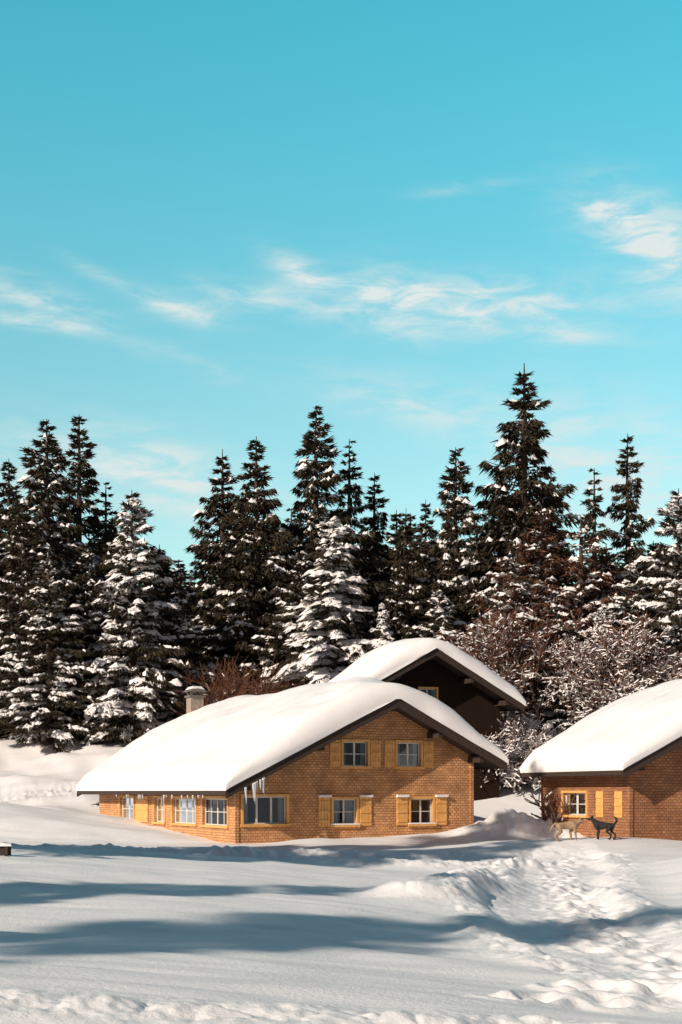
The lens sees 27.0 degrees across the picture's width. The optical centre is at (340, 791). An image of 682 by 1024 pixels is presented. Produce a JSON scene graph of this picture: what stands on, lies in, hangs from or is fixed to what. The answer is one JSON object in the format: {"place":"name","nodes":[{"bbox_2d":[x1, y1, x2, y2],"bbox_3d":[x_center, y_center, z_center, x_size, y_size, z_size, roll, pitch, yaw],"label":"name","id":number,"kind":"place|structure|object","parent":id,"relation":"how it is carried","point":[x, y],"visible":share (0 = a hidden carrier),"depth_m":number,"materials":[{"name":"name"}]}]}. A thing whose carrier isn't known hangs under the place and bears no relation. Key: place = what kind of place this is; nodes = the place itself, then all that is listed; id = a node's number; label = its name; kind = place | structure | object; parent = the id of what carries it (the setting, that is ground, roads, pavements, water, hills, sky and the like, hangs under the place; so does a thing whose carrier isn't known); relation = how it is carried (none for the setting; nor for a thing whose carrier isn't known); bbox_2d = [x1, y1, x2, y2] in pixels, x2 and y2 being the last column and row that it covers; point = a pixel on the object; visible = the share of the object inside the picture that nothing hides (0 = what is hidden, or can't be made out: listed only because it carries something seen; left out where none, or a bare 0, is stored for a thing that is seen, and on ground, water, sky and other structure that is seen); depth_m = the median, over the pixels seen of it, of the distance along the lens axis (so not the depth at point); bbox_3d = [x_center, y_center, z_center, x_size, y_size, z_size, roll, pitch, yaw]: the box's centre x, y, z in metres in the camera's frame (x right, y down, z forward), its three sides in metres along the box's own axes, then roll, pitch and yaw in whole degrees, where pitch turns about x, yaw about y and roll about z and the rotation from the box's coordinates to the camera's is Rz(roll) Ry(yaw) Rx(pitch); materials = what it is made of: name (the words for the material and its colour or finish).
{"place":"outdoors","nodes":[
{"label":"outdoors","id":0,"kind":"place"},
{"bbox_2d":[0,738,681,1023],"bbox_3d":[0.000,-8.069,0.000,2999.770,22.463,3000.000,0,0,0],"label":"snow ground","id":1,"kind":"structure","parent":0,"point":[506,907],"depth_m":20.77,"materials":[{"name":"white snow"}]},
{"bbox_2d":[0,843,11,855],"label":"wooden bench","id":2,"kind":"object","parent":1,"relation":"on","point":[5,849],"visible":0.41,"depth_m":28.11,"materials":[{"name":"brown wood"}]},
{"bbox_2d":[0,460,56,737],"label":"spruce tree","id":3,"kind":"object","parent":1,"relation":"on","point":[7,515],"visible":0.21,"depth_m":87.73,"materials":[{"name":"green plant"}]},
{"bbox_2d":[0,512,95,737],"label":"spruce tree","id":4,"kind":"object","parent":1,"relation":"on","point":[10,663],"visible":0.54,"depth_m":81.26,"materials":[{"name":"green plant"}]},
{"bbox_2d":[0,419,118,737],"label":"spruce tree","id":5,"kind":"object","parent":1,"relation":"on","point":[47,499],"visible":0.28,"depth_m":85.58,"materials":[{"name":"green plant"}]},
{"bbox_2d":[0,551,120,751],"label":"spruce tree","id":6,"kind":"object","parent":1,"relation":"on","point":[72,673],"visible":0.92,"depth_m":79.42,"materials":[{"name":"green plant"}]},
{"bbox_2d":[52,416,125,739],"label":"spruce tree","id":7,"kind":"object","parent":1,"relation":"on","point":[86,490],"visible":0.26,"depth_m":89.67,"materials":[{"name":"green plant"}]},
{"bbox_2d":[53,544,126,739],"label":"spruce tree","id":8,"kind":"object","parent":1,"relation":"on","point":[84,595],"visible":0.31,"depth_m":83.50,"materials":[{"name":"green plant"}]},
{"bbox_2d":[88,482,137,656],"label":"spruce tree","id":9,"kind":"object","parent":1,"relation":"on","point":[111,522],"visible":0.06,"depth_m":91.88,"materials":[{"name":"green plant"}]},
{"bbox_2d":[72,490,199,745],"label":"spruce tree","id":10,"kind":"object","parent":1,"relation":"on","point":[143,697],"visible":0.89,"depth_m":80.16,"materials":[{"name":"white plant"}]},
{"bbox_2d":[137,552,196,711],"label":"spruce tree","id":11,"kind":"object","parent":1,"relation":"on","point":[163,574],"visible":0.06,"depth_m":92.72,"materials":[{"name":"green plant"}]},
{"bbox_2d":[168,554,217,665],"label":"spruce tree","id":12,"kind":"object","parent":1,"relation":"on","point":[203,596],"visible":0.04,"depth_m":94.75,"materials":[{"name":"green plant"}]},
{"bbox_2d":[155,564,232,722],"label":"spruce tree","id":13,"kind":"object","parent":1,"relation":"on","point":[181,599],"visible":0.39,"depth_m":83.80,"materials":[{"name":"green plant"}]},
{"bbox_2d":[160,449,270,711],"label":"spruce tree","id":14,"kind":"object","parent":1,"relation":"on","point":[210,563],"visible":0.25,"depth_m":89.49,"materials":[{"name":"green plant"}]},
{"bbox_2d":[171,653,282,715],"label":"hazel bush","id":15,"kind":"object","parent":1,"relation":"on","point":[226,691],"visible":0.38,"depth_m":78.48,"materials":[{"name":"brown plant"}]},
{"bbox_2d":[174,436,299,704],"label":"spruce tree","id":16,"kind":"object","parent":1,"relation":"on","point":[231,631],"visible":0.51,"depth_m":87.18,"materials":[{"name":"green plant"}]},
{"bbox_2d":[173,650,308,707],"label":"hazel bush","id":17,"kind":"object","parent":1,"relation":"on","point":[267,684],"visible":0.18,"depth_m":80.33,"materials":[{"name":"brown plant"}]},
{"bbox_2d":[248,522,289,651],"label":"spruce tree","id":18,"kind":"object","parent":1,"relation":"on","point":[278,526],"visible":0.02,"depth_m":93.89,"materials":[{"name":"green plant"}]},
{"bbox_2d":[243,551,324,691],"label":"spruce tree","id":19,"kind":"object","parent":1,"relation":"on","point":[286,591],"visible":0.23,"depth_m":83.53,"materials":[{"name":"green plant"}]},
{"bbox_2d":[76,677,508,843],"bbox_3d":[-2.956,-0.905,59.653,11.549,7.910,19.070,0,0,-26],"label":"shingled chalet","id":20,"kind":"object","parent":1,"relation":"on","point":[353,757],"visible":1,"depth_m":52.54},
{"bbox_2d":[118,795,134,818],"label":"window","id":21,"kind":"structure","parent":20,"relation":"in","point":[128,804],"depth_m":61.53,"materials":[{"name":"brown wood"}]},
{"bbox_2d":[152,796,165,824],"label":"window","id":22,"kind":"structure","parent":20,"relation":"in","point":[161,803],"depth_m":57.62,"materials":[{"name":"brown wood"}]},
{"bbox_2d":[169,796,196,826],"bbox_3d":[-5.963,0.740,54.849,0.364,1.150,2.930,0,0,-26],"label":"window","id":23,"kind":"structure","parent":20,"relation":"in","point":[186,809],"depth_m":55.02,"materials":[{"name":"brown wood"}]},
{"bbox_2d":[199,796,228,828],"bbox_3d":[-4.505,0.740,51.860,0.364,1.150,2.780,0,0,-26],"label":"window","id":24,"kind":"structure","parent":20,"relation":"in","point":[216,807],"depth_m":52.01,"materials":[{"name":"brown wood"}]},
{"bbox_2d":[240,794,290,826],"bbox_3d":[-2.738,0.660,50.571,1.900,1.150,0.364,0,0,-26],"label":"window","id":25,"kind":"structure","parent":20,"relation":"in","point":[267,809],"depth_m":50.58,"materials":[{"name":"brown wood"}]},
{"bbox_2d":[330,797,359,826],"bbox_3d":[0.100,0.740,51.950,1.170,1.110,0.374,0,0,-26],"label":"window","id":26,"kind":"structure","parent":20,"relation":"in","point":[342,808],"depth_m":51.96,"materials":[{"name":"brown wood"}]},
{"bbox_2d":[340,739,370,768],"bbox_3d":[0.484,-1.380,52.143,1.230,1.070,0.364,0,0,-26],"label":"window","id":27,"kind":"structure","parent":20,"relation":"in","point":[353,751],"depth_m":52.15,"materials":[{"name":"brown wood"}]},
{"bbox_2d":[394,740,423,768],"bbox_3d":[2.488,-1.380,53.121,1.230,1.070,0.364,0,0,-26],"label":"window","id":28,"kind":"structure","parent":20,"relation":"in","point":[407,753],"depth_m":53.12,"materials":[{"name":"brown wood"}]},
{"bbox_2d":[408,797,435,825],"bbox_3d":[2.980,0.740,53.355,1.180,1.110,0.374,0,0,-26],"label":"window","id":29,"kind":"structure","parent":20,"relation":"in","point":[419,808],"depth_m":53.34,"materials":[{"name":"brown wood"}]},
{"bbox_2d":[246,405,389,693],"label":"spruce tree","id":30,"kind":"object","parent":1,"relation":"on","point":[307,471],"visible":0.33,"depth_m":89.55,"materials":[{"name":"green plant"}]},
{"bbox_2d":[257,515,390,688],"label":"spruce tree","id":31,"kind":"object","parent":1,"relation":"on","point":[332,610],"visible":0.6,"depth_m":80.29,"materials":[{"name":"white plant"}]},
{"bbox_2d":[0,506,675,676],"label":"distant forest","id":32,"kind":"object","parent":1,"relation":"on","point":[392,539],"visible":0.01,"depth_m":103.17,"materials":[{"name":"green plant"}]},
{"bbox_2d":[328,439,410,666],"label":"spruce tree","id":33,"kind":"object","parent":1,"relation":"on","point":[349,489],"visible":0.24,"depth_m":92.73,"materials":[{"name":"green plant"}]},
{"bbox_2d":[353,472,397,638],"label":"spruce tree","id":34,"kind":"object","parent":1,"relation":"on","point":[376,576],"visible":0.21,"depth_m":94.80,"materials":[{"name":"green plant"}]},
{"bbox_2d":[368,603,393,651],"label":"spruce tree","id":35,"kind":"object","parent":1,"relation":"on","point":[382,632],"visible":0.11,"depth_m":79.85,"materials":[{"name":"white plant"}]},
{"bbox_2d":[373,513,435,641],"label":"spruce tree","id":36,"kind":"object","parent":1,"relation":"on","point":[417,593],"visible":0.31,"depth_m":89.65,"materials":[{"name":"green plant"}]},
{"bbox_2d":[396,499,444,636],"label":"spruce tree","id":37,"kind":"object","parent":1,"relation":"on","point":[424,529],"visible":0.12,"depth_m":93.79,"materials":[{"name":"green plant"}]},
{"bbox_2d":[328,638,525,800],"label":"timber chalet","id":38,"kind":"object","parent":1,"relation":"on","point":[477,695],"visible":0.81,"depth_m":69.82,"materials":[{"name":"brown wood"}]},
{"bbox_2d":[418,687,437,698],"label":"window","id":39,"kind":"structure","parent":38,"relation":"in","point":[432,691],"depth_m":69.95,"materials":[{"name":"brown wood"}]},
{"bbox_2d":[410,589,480,652],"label":"spruce tree","id":40,"kind":"object","parent":1,"relation":"on","point":[441,611],"visible":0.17,"depth_m":82.73,"materials":[{"name":"white plant"}]},
{"bbox_2d":[402,447,501,645],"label":"spruce tree","id":41,"kind":"object","parent":1,"relation":"on","point":[456,509],"visible":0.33,"depth_m":90.48,"materials":[{"name":"green plant"}]},
{"bbox_2d":[449,523,503,659],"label":"spruce tree","id":42,"kind":"object","parent":1,"relation":"on","point":[462,596],"visible":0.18,"depth_m":89.63,"materials":[{"name":"green plant"}]},
{"bbox_2d":[475,478,514,586],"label":"spruce tree","id":43,"kind":"object","parent":1,"relation":"on","point":[485,528],"visible":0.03,"depth_m":93.73,"materials":[{"name":"green plant"}]},
{"bbox_2d":[433,543,579,731],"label":"larch tree","id":44,"kind":"object","parent":1,"relation":"on","point":[514,586],"visible":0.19,"depth_m":81.34,"materials":[{"name":"brown plant"}]},
{"bbox_2d":[442,600,594,733],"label":"beech tree","id":45,"kind":"object","parent":1,"relation":"on","point":[503,668],"visible":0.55,"depth_m":77.45,"materials":[{"name":"brown plant"}]},
{"bbox_2d":[480,713,560,793],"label":"frosted shrub","id":46,"kind":"object","parent":1,"relation":"on","point":[515,747],"visible":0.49,"depth_m":71.40,"materials":[{"name":"white plant"}]},
{"bbox_2d":[449,363,593,711],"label":"spruce tree","id":47,"kind":"object","parent":1,"relation":"on","point":[520,507],"visible":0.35,"depth_m":89.23,"materials":[{"name":"green plant"}]},
{"bbox_2d":[450,506,594,724],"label":"larch tree","id":48,"kind":"object","parent":1,"relation":"on","point":[531,554],"visible":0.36,"depth_m":82.76,"materials":[{"name":"brown plant"}]},
{"bbox_2d":[524,785,575,826],"bbox_3d":[8.008,0.579,52.406,2.327,1.702,2.552,0,0,0],"label":"hazel bush","id":49,"kind":"object","parent":1,"relation":"on","point":[543,807],"visible":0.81,"depth_m":52.26,"materials":[{"name":"brown plant"}]},
{"bbox_2d":[511,622,597,736],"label":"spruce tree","id":50,"kind":"object","parent":1,"relation":"on","point":[567,724],"visible":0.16,"depth_m":78.46,"materials":[{"name":"brown plant"}]},
{"bbox_2d":[538,468,576,641],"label":"spruce tree","id":51,"kind":"object","parent":1,"relation":"on","point":[558,512],"visible":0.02,"depth_m":94.91,"materials":[{"name":"green plant"}]},
{"bbox_2d":[549,817,586,840],"bbox_3d":[7.241,1.188,45.406,1.252,0.784,0.327,0,0,-8],"label":"tan dog","id":52,"kind":"object","parent":1,"relation":"on","point":[571,826],"visible":1,"depth_m":45.31},
{"bbox_2d":[547,468,621,640],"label":"spruce tree","id":53,"kind":"object","parent":1,"relation":"on","point":[591,504],"visible":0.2,"depth_m":89.78,"materials":[{"name":"green plant"}]},
{"bbox_2d":[541,543,632,692],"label":"larch tree","id":54,"kind":"object","parent":1,"relation":"on","point":[600,583],"visible":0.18,"depth_m":83.33,"materials":[{"name":"brown plant"}]},
{"bbox_2d":[543,606,636,741],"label":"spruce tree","id":55,"kind":"object","parent":1,"relation":"on","point":[602,610],"visible":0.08,"depth_m":78.59,"materials":[{"name":"brown plant"}]},
{"bbox_2d":[512,516,672,732],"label":"larch tree","id":56,"kind":"object","parent":1,"relation":"on","point":[572,570],"visible":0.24,"depth_m":82.32,"materials":[{"name":"brown plant"}]},
{"bbox_2d":[519,679,681,840],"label":"brick chalet","id":57,"kind":"object","parent":1,"relation":"on","point":[620,759],"visible":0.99,"depth_m":48.93,"materials":[{"name":"brown"}]},
{"bbox_2d":[560,791,587,817],"bbox_3d":[8.554,0.450,51.555,0.364,0.970,1.930,0,0,-20],"label":"window","id":58,"kind":"structure","parent":57,"relation":"in","point":[578,808],"depth_m":51.53,"materials":[{"name":"brown wood"}]},
{"bbox_2d":[586,816,617,839],"bbox_3d":[8.332,1.139,45.439,1.046,0.795,0.294,0,0,30],"label":"black dog","id":59,"kind":"object","parent":1,"relation":"on","point":[598,825],"visible":1,"depth_m":45.33},
{"bbox_2d":[537,612,681,720],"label":"beech tree","id":60,"kind":"object","parent":1,"relation":"on","point":[657,668],"visible":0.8,"depth_m":76.12,"materials":[{"name":"white plant"}]},
{"bbox_2d":[605,433,656,597],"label":"spruce tree","id":61,"kind":"object","parent":1,"relation":"on","point":[630,549],"visible":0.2,"depth_m":91.83,"materials":[{"name":"green plant"}]},
{"bbox_2d":[606,556,666,673],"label":"spruce tree","id":62,"kind":"object","parent":1,"relation":"on","point":[619,605],"visible":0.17,"depth_m":80.50,"materials":[{"name":"green plant"}]},
{"bbox_2d":[632,543,669,608],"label":"spruce tree","id":63,"kind":"object","parent":1,"relation":"on","point":[652,548],"visible":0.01,"depth_m":93.76,"materials":[{"name":"green plant"}]},
{"bbox_2d":[626,488,681,686],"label":"spruce tree","id":64,"kind":"object","parent":1,"relation":"on","point":[662,560],"visible":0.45,"depth_m":79.38,"materials":[{"name":"green plant"}]},
{"bbox_2d":[0,0,681,588],"label":"sky","id":65,"kind":"structure","parent":0,"point":[223,222],"materials":[{"name":"blue"}]}
]}

